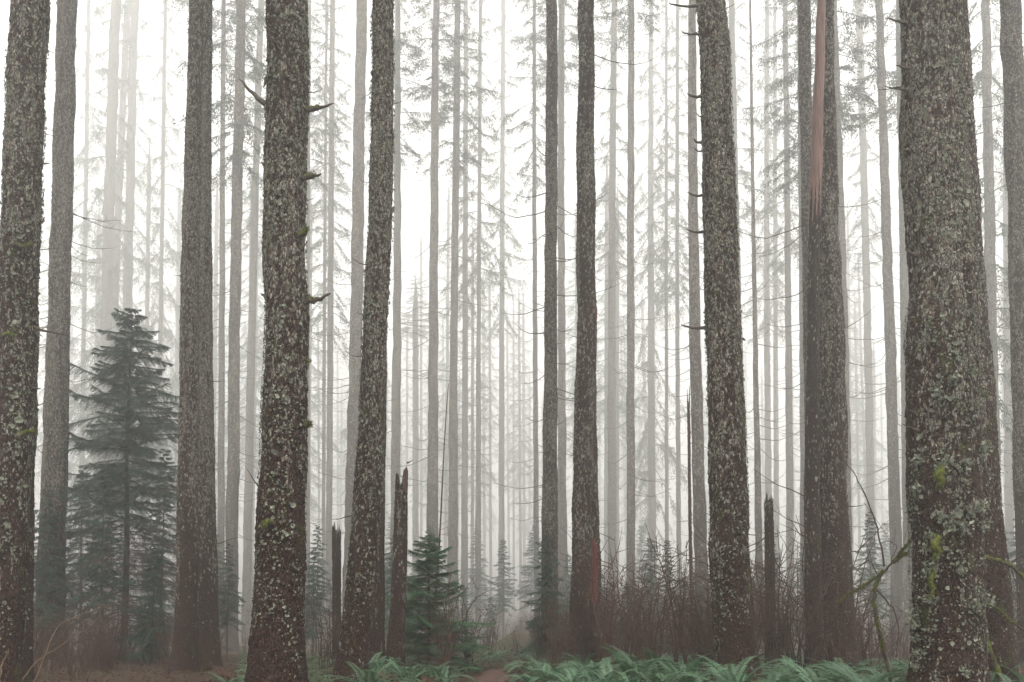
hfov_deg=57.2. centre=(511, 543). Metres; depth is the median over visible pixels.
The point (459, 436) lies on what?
fir tree
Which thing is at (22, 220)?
fir tree
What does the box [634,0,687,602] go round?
fir tree
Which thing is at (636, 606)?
bare shrub
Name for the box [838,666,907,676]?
sword fern
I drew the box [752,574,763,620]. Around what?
young hemlock
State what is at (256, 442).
fir tree
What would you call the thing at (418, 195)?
sky
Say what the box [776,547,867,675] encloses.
bare shrub
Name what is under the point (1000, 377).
fir tree
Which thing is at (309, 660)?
sword fern
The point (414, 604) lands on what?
young spruce
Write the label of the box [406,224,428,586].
fir tree
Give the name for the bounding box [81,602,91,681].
dry stalk
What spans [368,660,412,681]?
sword fern
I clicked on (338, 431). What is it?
fir tree
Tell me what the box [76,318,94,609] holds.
fir tree
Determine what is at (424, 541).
young hemlock
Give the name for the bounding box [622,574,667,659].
bare shrub
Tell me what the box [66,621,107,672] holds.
bare shrub
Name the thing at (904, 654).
bare shrub
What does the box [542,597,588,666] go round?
bare shrub
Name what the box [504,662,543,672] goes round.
sword fern
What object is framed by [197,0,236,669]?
fir tree
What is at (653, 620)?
bare shrub
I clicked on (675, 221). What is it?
fir tree
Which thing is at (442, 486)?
leaning pole
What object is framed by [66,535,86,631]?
young hemlock
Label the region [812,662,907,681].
sword fern
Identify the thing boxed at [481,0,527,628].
fir tree
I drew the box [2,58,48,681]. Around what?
fir tree
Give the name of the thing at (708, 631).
bare shrub
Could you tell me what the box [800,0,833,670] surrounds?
fir tree
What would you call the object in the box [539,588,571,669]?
bare shrub
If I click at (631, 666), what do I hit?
sword fern
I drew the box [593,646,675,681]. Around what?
sword fern
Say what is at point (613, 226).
fir tree
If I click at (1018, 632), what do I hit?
bare shrub
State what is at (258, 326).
fir tree
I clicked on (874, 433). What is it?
fir tree
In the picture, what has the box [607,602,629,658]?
bare shrub
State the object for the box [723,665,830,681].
sword fern
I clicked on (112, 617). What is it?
bare shrub
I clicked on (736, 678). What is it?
sword fern
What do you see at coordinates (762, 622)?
bare shrub
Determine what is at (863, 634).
bare shrub
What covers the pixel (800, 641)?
bare shrub
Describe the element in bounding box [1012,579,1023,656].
bare shrub
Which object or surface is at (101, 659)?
bare shrub
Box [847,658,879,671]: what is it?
sword fern
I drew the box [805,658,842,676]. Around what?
sword fern
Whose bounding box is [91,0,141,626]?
fir tree
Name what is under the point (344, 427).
fir tree
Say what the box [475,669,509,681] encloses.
path
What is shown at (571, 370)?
fir tree
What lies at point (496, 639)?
bare shrub
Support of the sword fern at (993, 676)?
on the ground at (514, 619)
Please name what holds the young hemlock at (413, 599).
on the ground at (514, 619)
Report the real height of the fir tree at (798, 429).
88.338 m
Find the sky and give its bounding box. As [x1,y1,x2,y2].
[0,0,1023,608]
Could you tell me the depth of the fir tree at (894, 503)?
64.76 m
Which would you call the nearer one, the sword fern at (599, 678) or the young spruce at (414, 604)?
the sword fern at (599, 678)
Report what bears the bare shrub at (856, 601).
on the ground at (514, 619)
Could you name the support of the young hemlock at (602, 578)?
on the ground at (514, 619)
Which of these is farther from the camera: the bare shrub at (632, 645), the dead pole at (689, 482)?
the dead pole at (689, 482)
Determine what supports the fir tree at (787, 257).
on the ground at (514, 619)
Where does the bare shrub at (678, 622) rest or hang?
on the ground at (514, 619)
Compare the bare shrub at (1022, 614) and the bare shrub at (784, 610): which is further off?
the bare shrub at (784, 610)
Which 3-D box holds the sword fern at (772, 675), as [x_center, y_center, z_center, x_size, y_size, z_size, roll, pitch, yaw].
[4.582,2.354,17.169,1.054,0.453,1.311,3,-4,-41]
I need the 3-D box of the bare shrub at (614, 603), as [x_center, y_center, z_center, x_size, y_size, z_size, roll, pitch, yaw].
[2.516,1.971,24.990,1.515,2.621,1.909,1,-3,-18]
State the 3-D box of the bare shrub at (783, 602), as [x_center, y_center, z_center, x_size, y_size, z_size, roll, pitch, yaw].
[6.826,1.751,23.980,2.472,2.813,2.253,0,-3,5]
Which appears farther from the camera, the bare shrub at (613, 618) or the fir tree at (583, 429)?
the bare shrub at (613, 618)
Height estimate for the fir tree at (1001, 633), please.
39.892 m
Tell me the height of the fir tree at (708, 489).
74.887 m
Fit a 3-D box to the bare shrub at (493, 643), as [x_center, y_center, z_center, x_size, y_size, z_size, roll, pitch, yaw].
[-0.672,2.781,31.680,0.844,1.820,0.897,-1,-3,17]
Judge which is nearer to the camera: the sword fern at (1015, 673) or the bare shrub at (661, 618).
the sword fern at (1015, 673)
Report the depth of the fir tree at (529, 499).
298.32 m
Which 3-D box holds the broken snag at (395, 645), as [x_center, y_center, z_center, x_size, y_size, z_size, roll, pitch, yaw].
[-2.200,0.620,17.933,0.519,4.492,0.580,-2,-4,38]
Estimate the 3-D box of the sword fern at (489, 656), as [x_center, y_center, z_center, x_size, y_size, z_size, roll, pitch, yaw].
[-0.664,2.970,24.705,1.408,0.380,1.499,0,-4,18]
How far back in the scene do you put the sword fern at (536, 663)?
18.67 m
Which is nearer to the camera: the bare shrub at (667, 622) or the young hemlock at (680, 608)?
the bare shrub at (667, 622)
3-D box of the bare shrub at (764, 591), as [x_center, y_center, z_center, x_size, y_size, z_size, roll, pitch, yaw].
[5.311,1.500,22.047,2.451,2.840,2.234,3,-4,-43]
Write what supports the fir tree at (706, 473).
on the ground at (514, 619)
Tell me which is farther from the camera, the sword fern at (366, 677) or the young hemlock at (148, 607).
the young hemlock at (148, 607)
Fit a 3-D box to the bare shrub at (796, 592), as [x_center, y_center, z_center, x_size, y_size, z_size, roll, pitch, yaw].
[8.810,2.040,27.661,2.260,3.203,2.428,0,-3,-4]
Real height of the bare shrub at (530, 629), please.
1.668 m
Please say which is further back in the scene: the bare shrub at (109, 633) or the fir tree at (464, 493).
the fir tree at (464, 493)
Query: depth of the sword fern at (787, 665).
17.38 m
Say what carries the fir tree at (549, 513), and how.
on the ground at (514, 619)
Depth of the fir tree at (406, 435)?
273.52 m
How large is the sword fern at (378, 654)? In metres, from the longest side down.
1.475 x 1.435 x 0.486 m
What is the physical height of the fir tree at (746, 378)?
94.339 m
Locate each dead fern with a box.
[192,664,245,681]
[372,671,400,681]
[398,674,433,681]
[423,676,436,681]
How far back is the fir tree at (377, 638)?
19.85 m
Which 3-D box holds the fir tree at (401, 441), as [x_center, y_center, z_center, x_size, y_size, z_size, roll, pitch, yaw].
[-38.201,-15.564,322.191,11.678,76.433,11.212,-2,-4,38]
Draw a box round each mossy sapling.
[814,445,911,681]
[985,553,1023,681]
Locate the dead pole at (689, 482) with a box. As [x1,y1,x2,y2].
[685,386,696,656]
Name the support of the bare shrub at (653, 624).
on the ground at (514, 619)
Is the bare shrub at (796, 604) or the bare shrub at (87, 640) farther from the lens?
the bare shrub at (796, 604)
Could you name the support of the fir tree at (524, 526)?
on the ground at (514, 619)
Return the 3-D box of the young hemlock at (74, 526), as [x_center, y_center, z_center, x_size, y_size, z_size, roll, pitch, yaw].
[-16.738,0.646,36.007,2.686,7.291,2.556,2,-3,-30]
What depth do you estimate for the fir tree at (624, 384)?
300.63 m
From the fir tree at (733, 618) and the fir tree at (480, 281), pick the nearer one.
the fir tree at (733, 618)
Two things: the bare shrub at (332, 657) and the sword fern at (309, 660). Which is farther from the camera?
the bare shrub at (332, 657)
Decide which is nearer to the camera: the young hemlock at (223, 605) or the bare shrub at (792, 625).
the bare shrub at (792, 625)
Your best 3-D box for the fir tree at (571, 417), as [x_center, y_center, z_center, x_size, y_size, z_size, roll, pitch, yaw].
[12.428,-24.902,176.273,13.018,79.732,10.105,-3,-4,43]
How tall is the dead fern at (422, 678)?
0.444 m
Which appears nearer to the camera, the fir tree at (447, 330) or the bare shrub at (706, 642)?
the bare shrub at (706, 642)
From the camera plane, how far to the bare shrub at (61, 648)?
22.40 m
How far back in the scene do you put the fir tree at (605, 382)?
167.41 m
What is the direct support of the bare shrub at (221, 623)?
on the ground at (514, 619)
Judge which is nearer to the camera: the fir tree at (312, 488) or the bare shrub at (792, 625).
the bare shrub at (792, 625)
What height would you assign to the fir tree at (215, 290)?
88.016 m
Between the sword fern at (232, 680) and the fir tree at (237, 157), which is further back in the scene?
the fir tree at (237, 157)
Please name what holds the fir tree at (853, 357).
on the ground at (514, 619)
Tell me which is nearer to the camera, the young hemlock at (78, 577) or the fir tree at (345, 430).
the young hemlock at (78, 577)
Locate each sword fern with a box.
[202,672,241,681]
[307,657,328,674]
[310,661,413,681]
[329,652,405,669]
[364,658,447,681]
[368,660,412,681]
[369,659,399,678]
[371,656,410,678]
[401,660,464,679]
[409,659,478,681]
[433,661,468,678]
[475,651,509,661]
[477,649,517,658]
[500,664,551,681]
[502,653,574,681]
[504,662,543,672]
[518,661,598,681]
[519,655,571,674]
[533,668,599,681]
[549,655,627,681]
[552,653,599,678]
[553,652,618,676]
[556,656,620,676]
[565,669,631,680]
[567,657,645,681]
[570,657,638,681]
[592,651,671,681]
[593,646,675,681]
[597,654,641,670]
[604,644,667,674]
[609,647,690,681]
[631,658,728,681]
[631,669,701,681]
[642,653,678,665]
[657,656,805,681]
[661,653,711,672]
[664,659,709,681]
[671,645,701,661]
[694,654,780,681]
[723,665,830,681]
[761,662,793,680]
[762,655,823,676]
[762,658,825,681]
[773,658,855,681]
[802,657,880,681]
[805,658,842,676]
[808,668,874,681]
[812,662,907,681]
[837,662,883,681]
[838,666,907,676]
[844,665,907,681]
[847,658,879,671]
[847,667,906,681]
[882,657,907,673]
[990,662,1023,681]
[992,672,1011,681]
[1003,666,1023,681]
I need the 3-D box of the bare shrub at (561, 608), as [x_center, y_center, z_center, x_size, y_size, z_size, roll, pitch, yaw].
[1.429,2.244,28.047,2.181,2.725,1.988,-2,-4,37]
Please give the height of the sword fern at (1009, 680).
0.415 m
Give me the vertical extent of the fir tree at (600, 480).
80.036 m
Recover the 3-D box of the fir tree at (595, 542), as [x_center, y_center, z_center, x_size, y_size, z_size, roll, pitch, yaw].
[2.411,-18.643,23.184,7.980,43.860,9.269,0,-3,0]
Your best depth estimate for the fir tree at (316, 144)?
89.79 m
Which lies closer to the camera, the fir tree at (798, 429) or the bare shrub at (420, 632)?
the bare shrub at (420, 632)
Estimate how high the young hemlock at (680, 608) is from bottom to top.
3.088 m
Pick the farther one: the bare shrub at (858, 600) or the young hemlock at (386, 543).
the young hemlock at (386, 543)
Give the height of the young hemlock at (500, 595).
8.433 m
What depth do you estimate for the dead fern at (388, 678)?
14.04 m
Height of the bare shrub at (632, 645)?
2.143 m
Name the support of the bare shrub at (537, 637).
on the ground at (514, 619)
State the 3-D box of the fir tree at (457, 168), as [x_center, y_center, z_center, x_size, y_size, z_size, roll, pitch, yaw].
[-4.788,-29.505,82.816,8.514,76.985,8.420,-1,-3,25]
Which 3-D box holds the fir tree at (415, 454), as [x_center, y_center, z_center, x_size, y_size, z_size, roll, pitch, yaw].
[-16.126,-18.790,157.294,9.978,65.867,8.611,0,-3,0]
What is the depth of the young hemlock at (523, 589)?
86.97 m
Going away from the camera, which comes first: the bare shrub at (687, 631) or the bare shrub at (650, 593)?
the bare shrub at (650, 593)
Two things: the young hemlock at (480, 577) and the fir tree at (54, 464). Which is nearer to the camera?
the fir tree at (54, 464)
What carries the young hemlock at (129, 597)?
on the ground at (514, 619)
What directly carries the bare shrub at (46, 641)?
on the ground at (514, 619)
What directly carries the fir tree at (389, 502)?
on the ground at (514, 619)
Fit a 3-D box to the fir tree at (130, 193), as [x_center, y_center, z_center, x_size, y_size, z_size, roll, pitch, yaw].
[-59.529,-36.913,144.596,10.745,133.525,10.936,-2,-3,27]
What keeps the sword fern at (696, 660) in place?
on the ground at (514, 619)
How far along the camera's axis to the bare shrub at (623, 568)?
24.79 m
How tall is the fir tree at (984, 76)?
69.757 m
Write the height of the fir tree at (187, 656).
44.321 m
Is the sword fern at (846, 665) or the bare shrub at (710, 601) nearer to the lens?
the sword fern at (846, 665)
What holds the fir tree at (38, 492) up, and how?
on the ground at (514, 619)
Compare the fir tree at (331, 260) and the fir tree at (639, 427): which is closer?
the fir tree at (331, 260)
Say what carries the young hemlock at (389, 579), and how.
on the ground at (514, 619)
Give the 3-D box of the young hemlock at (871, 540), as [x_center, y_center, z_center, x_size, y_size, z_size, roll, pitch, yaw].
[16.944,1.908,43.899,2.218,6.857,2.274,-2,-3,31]
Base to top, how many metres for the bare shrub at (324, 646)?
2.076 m
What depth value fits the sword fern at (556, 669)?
13.70 m
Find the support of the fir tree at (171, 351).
on the ground at (514, 619)
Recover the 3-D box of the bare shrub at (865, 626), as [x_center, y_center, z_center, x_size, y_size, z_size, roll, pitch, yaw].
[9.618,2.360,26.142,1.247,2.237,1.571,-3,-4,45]
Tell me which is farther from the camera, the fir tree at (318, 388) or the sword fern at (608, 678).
the fir tree at (318, 388)
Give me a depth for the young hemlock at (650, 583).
41.92 m
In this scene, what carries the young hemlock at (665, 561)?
on the ground at (514, 619)
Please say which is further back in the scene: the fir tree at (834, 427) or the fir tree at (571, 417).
the fir tree at (571, 417)
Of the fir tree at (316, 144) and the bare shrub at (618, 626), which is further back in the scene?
the fir tree at (316, 144)
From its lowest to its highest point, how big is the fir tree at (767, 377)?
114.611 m
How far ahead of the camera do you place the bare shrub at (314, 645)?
36.60 m
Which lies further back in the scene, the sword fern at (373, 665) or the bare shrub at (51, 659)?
the bare shrub at (51, 659)
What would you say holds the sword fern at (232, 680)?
on the ground at (514, 619)
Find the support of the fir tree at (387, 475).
on the ground at (514, 619)
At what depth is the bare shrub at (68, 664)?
19.00 m
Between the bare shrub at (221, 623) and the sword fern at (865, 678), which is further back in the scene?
the bare shrub at (221, 623)
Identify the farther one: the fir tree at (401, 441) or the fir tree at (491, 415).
the fir tree at (401, 441)
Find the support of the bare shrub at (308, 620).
on the ground at (514, 619)
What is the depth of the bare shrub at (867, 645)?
19.97 m
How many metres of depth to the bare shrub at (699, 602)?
19.50 m
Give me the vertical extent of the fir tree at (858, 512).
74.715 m
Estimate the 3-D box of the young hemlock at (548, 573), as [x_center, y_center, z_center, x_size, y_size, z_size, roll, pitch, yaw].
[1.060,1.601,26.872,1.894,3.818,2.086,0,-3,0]
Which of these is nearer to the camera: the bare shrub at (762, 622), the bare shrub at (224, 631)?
the bare shrub at (762, 622)
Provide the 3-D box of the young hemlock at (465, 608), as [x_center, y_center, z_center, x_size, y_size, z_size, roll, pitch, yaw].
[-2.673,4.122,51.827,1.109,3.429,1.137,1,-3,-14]
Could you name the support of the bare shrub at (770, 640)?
on the ground at (514, 619)
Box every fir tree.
[0,0,67,681]
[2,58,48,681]
[33,0,145,658]
[34,137,87,480]
[34,389,42,504]
[35,0,113,627]
[68,202,119,609]
[68,314,90,596]
[69,0,148,631]
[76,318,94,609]
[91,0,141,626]
[96,0,164,621]
[130,136,169,602]
[133,0,183,605]
[140,288,172,564]
[153,175,183,613]
[153,299,170,541]
[155,326,179,607]
[162,0,265,644]
[164,0,216,673]
[173,0,266,651]
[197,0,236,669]
[212,180,244,537]
[213,0,267,644]
[214,165,264,470]
[215,308,245,538]
[215,341,226,532]
[225,343,245,493]
[239,0,333,681]
[239,227,265,604]
[241,31,265,493]
[255,356,264,518]
[305,0,355,645]
[305,182,339,623]
[306,0,352,645]
[308,0,400,615]
[310,0,353,638]
[310,354,321,540]
[311,312,335,600]
[316,338,347,530]
[330,0,408,681]
[332,383,346,551]
[336,123,401,519]
[336,348,348,493]
[349,0,442,615]
[368,303,390,665]
[384,347,401,603]
[384,368,411,547]
[386,0,486,644]
[387,240,440,612]
[387,422,390,539]
[389,314,426,573]
[390,391,411,484]
[402,0,504,642]
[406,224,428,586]
[408,347,443,543]
[420,178,468,616]
[424,345,448,539]
[438,0,492,633]
[438,324,448,606]
[441,223,498,621]
[443,362,474,592]
[446,0,514,636]
[468,277,498,611]
[475,262,498,607]
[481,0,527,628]
[482,0,625,658]
[490,0,569,635]
[491,296,517,610]
[504,286,541,606]
[504,297,526,613]
[505,279,539,614]
[511,0,615,623]
[521,364,540,602]
[526,391,543,548]
[557,194,597,415]
[557,204,603,462]
[564,0,602,666]
[566,23,665,666]
[566,346,575,514]
[594,0,643,613]
[594,0,679,623]
[596,149,626,605]
[596,183,647,588]
[596,366,603,450]
[596,376,603,550]
[616,0,692,610]
[619,315,638,609]
[619,327,635,526]
[619,337,646,547]
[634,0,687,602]
[634,292,663,571]
[635,379,645,584]
[640,0,705,623]
[642,320,672,493]
[651,0,739,624]
[669,0,762,681]
[684,330,709,554]
[700,0,795,648]
[702,337,711,592]
[703,344,707,468]
[704,412,709,540]
[726,0,774,529]
[735,0,872,643]
[737,0,892,435]
[741,0,793,545]
[743,337,761,542]
[749,366,780,583]
[750,0,797,627]
[752,0,799,643]
[768,0,901,576]
[782,364,799,608]
[793,343,799,527]
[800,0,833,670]
[800,0,863,673]
[841,0,900,632]
[841,0,912,643]
[844,199,878,605]
[848,0,906,644]
[850,250,886,565]
[851,290,877,612]
[856,341,887,570]
[876,372,889,606]
[878,0,995,681]
[881,367,903,603]
[962,0,1020,681]
[968,0,1023,505]
[969,0,1021,605]
[979,0,1023,669]
[997,256,1004,525]
[998,348,1003,398]
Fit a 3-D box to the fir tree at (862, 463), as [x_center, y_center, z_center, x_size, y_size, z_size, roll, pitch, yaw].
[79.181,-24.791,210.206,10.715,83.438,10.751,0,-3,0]
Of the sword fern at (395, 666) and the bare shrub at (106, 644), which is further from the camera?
the bare shrub at (106, 644)
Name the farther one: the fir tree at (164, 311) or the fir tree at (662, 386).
the fir tree at (662, 386)
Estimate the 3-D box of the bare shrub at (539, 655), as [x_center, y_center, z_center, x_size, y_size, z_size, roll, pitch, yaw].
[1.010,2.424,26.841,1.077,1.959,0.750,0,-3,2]
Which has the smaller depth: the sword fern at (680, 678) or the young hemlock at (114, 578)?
the sword fern at (680, 678)
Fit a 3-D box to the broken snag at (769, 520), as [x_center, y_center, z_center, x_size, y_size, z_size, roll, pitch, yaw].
[6.032,0.990,21.969,0.409,4.383,0.427,0,-3,0]
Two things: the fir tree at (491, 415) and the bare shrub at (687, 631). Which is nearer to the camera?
the bare shrub at (687, 631)
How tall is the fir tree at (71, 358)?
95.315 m
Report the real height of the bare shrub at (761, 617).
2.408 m
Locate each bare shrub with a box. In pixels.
[33,586,54,678]
[33,607,90,674]
[33,620,63,676]
[34,595,66,668]
[37,610,101,679]
[46,618,76,667]
[49,619,74,669]
[50,588,78,656]
[54,610,80,662]
[56,594,87,659]
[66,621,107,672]
[71,592,133,657]
[74,620,91,663]
[75,576,126,669]
[81,618,128,669]
[82,613,124,670]
[82,621,112,671]
[92,592,137,668]
[94,621,120,665]
[100,589,137,669]
[130,602,169,657]
[156,613,173,663]
[219,607,233,644]
[219,615,237,649]
[238,621,247,653]
[304,600,321,658]
[305,579,343,666]
[307,583,341,668]
[307,626,320,657]
[408,597,438,660]
[412,568,501,678]
[449,572,488,669]
[476,606,498,652]
[481,603,502,649]
[492,614,502,642]
[502,616,510,636]
[503,621,522,652]
[516,613,536,648]
[521,608,535,643]
[525,602,570,665]
[530,598,561,660]
[530,612,545,661]
[533,574,569,659]
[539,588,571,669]
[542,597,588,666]
[547,598,569,661]
[556,528,630,669]
[574,584,651,661]
[588,604,639,668]
[600,533,658,656]
[601,555,630,656]
[601,571,625,647]
[601,574,623,625]
[601,587,622,657]
[602,571,629,652]
[605,591,638,658]
[607,578,656,663]
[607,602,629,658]
[608,536,695,669]
[608,581,660,648]
[609,585,662,652]
[613,605,635,657]
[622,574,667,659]
[624,544,688,656]
[624,591,659,676]
[636,595,668,654]
[638,594,665,652]
[644,526,707,665]
[647,589,689,653]
[653,579,704,661]
[653,590,697,656]
[654,543,713,673]
[665,515,713,676]
[666,520,800,660]
[666,564,706,660]
[667,597,695,653]
[669,586,702,659]
[673,589,713,670]
[676,591,700,657]
[679,589,713,670]
[683,561,770,663]
[691,566,751,656]
[692,549,796,629]
[749,525,804,666]
[749,532,804,667]
[751,542,804,666]
[751,562,803,665]
[752,568,803,650]
[754,469,867,671]
[754,573,802,656]
[754,585,795,647]
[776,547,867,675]
[776,568,804,633]
[776,586,804,658]
[777,576,857,619]
[790,516,896,642]
[853,562,872,641]
[853,585,893,660]
[854,574,902,672]
[854,576,870,640]
[855,589,877,662]
[856,605,878,661]
[860,579,910,662]
[860,621,890,664]
[866,611,900,669]
[870,612,895,662]
[880,622,907,667]
[883,595,911,659]
[894,629,909,661]
[897,630,909,660]
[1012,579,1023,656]
[1012,594,1023,633]
[1013,556,1023,645]
[1013,586,1023,666]
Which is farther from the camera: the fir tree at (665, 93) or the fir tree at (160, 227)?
the fir tree at (160, 227)
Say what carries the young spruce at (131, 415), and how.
on the ground at (514, 619)
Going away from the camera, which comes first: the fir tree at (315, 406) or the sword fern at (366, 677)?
the sword fern at (366, 677)
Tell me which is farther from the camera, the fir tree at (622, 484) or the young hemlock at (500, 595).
the fir tree at (622, 484)
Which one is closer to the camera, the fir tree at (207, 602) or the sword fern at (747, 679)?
the sword fern at (747, 679)
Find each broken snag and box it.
[332,522,341,660]
[385,460,411,675]
[764,493,777,668]
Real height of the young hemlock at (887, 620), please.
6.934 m
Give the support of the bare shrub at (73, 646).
on the ground at (514, 619)
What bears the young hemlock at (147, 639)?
on the ground at (514, 619)
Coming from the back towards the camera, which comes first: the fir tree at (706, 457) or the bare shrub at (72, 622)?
the fir tree at (706, 457)
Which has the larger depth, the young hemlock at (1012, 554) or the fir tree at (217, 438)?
the fir tree at (217, 438)
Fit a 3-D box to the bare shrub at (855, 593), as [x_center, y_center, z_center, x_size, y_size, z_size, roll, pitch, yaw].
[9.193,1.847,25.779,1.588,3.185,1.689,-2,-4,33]
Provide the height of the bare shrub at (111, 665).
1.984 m
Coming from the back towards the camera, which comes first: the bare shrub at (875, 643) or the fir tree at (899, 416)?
the fir tree at (899, 416)
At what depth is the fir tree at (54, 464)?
29.07 m
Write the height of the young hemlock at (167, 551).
7.619 m
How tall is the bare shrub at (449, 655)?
2.262 m
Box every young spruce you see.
[34,308,236,662]
[385,532,493,672]
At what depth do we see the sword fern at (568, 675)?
13.41 m
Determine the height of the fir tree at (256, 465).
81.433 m
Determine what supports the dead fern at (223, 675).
on the ground at (514, 619)
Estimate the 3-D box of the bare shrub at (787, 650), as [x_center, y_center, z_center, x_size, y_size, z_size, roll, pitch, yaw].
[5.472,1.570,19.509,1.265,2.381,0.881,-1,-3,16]
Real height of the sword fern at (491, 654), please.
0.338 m
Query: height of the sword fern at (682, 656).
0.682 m
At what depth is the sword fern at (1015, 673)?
13.59 m
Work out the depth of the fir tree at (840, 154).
61.87 m
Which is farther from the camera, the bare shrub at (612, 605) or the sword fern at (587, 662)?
the bare shrub at (612, 605)
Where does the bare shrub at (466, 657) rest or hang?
on the ground at (514, 619)
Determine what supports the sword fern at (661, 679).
on the ground at (514, 619)
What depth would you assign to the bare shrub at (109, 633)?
22.32 m
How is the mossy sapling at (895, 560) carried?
on the ground at (514, 619)
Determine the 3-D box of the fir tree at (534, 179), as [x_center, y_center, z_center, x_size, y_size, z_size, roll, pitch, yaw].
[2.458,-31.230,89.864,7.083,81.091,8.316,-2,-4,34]
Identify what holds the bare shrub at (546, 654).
on the ground at (514, 619)
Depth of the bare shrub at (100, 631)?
22.45 m
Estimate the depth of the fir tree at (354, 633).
14.52 m
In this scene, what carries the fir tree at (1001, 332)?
on the ground at (514, 619)
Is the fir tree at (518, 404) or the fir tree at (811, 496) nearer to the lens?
the fir tree at (811, 496)
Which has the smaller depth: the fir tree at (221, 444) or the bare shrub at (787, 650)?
the bare shrub at (787, 650)
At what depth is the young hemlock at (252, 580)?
142.81 m
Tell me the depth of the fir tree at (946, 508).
11.34 m
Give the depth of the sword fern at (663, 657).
21.40 m
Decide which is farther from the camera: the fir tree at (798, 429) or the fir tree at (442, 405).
the fir tree at (442, 405)
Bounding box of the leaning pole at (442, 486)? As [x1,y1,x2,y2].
[431,383,448,640]
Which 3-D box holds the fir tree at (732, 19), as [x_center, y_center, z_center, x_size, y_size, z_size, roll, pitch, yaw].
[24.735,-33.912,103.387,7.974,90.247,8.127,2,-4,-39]
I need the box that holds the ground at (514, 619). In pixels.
[33,604,1023,681]
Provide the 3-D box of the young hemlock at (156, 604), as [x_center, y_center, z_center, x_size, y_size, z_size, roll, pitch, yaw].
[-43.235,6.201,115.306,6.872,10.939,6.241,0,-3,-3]
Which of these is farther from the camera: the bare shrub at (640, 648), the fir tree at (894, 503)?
the fir tree at (894, 503)
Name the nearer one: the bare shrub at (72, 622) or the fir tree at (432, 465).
the bare shrub at (72, 622)
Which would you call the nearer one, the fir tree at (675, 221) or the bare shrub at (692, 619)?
the bare shrub at (692, 619)
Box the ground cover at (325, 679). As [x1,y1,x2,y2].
[237,634,908,681]
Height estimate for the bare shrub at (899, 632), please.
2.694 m
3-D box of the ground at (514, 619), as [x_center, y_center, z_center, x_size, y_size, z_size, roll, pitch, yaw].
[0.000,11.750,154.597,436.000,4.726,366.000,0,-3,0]
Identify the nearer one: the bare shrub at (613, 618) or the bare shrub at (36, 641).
the bare shrub at (36, 641)
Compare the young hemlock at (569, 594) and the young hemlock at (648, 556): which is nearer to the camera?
the young hemlock at (569, 594)
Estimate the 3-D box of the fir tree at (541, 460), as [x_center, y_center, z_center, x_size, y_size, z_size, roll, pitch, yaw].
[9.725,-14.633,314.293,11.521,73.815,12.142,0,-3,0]
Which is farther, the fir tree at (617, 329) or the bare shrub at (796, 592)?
the fir tree at (617, 329)
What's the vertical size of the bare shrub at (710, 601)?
2.498 m
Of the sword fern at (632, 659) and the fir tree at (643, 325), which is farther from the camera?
the fir tree at (643, 325)
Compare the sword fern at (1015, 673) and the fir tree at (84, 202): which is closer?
the sword fern at (1015, 673)
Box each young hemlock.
[33,484,85,654]
[65,468,110,650]
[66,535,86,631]
[67,467,136,642]
[107,560,141,630]
[119,541,174,663]
[132,554,173,631]
[132,577,163,640]
[133,448,175,637]
[217,535,232,626]
[218,542,246,659]
[238,560,254,624]
[304,525,331,652]
[304,548,331,657]
[384,517,407,594]
[384,553,391,644]
[385,536,409,630]
[405,526,452,626]
[406,573,418,640]
[445,560,460,604]
[457,587,472,630]
[459,528,495,636]
[468,570,487,614]
[481,590,498,624]
[483,540,518,638]
[484,596,500,639]
[515,525,540,629]
[515,532,541,619]
[517,533,568,662]
[558,554,571,618]
[562,568,571,626]
[601,574,614,623]
[614,582,635,652]
[632,538,668,644]
[635,526,659,616]
[641,565,662,636]
[652,540,678,648]
[663,581,688,649]
[681,558,695,614]
[685,578,710,653]
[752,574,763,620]
[754,543,794,635]
[788,550,804,643]
[853,512,899,652]
[867,523,890,635]
[875,546,890,624]
[881,588,903,638]
[1005,518,1016,638]
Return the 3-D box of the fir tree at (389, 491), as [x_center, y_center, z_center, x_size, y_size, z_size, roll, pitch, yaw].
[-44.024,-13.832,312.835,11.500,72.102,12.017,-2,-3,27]
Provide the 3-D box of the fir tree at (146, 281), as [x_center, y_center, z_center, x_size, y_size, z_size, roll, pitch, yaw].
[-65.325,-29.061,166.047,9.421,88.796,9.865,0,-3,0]
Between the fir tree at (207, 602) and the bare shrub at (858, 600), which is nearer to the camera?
the fir tree at (207, 602)
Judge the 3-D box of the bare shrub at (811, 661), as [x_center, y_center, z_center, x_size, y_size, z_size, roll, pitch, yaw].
[5.631,0.636,18.027,2.041,4.019,2.048,0,-3,8]
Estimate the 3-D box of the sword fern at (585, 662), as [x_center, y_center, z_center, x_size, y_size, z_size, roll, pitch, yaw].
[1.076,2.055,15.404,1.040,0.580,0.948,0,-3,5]
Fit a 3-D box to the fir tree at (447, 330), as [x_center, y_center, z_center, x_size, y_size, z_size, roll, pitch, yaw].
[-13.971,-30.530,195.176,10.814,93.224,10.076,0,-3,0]
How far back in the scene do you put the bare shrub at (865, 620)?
23.51 m
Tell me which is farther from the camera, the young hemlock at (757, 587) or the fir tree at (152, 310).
the fir tree at (152, 310)
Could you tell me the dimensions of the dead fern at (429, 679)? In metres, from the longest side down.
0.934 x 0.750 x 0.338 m
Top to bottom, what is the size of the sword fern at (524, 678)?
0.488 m
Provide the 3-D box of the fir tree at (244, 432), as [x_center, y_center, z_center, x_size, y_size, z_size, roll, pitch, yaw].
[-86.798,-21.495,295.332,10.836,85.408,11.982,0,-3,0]
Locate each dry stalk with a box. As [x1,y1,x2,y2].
[0,652,8,681]
[23,615,100,678]
[33,597,128,681]
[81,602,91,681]
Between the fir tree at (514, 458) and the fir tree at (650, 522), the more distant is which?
the fir tree at (514, 458)

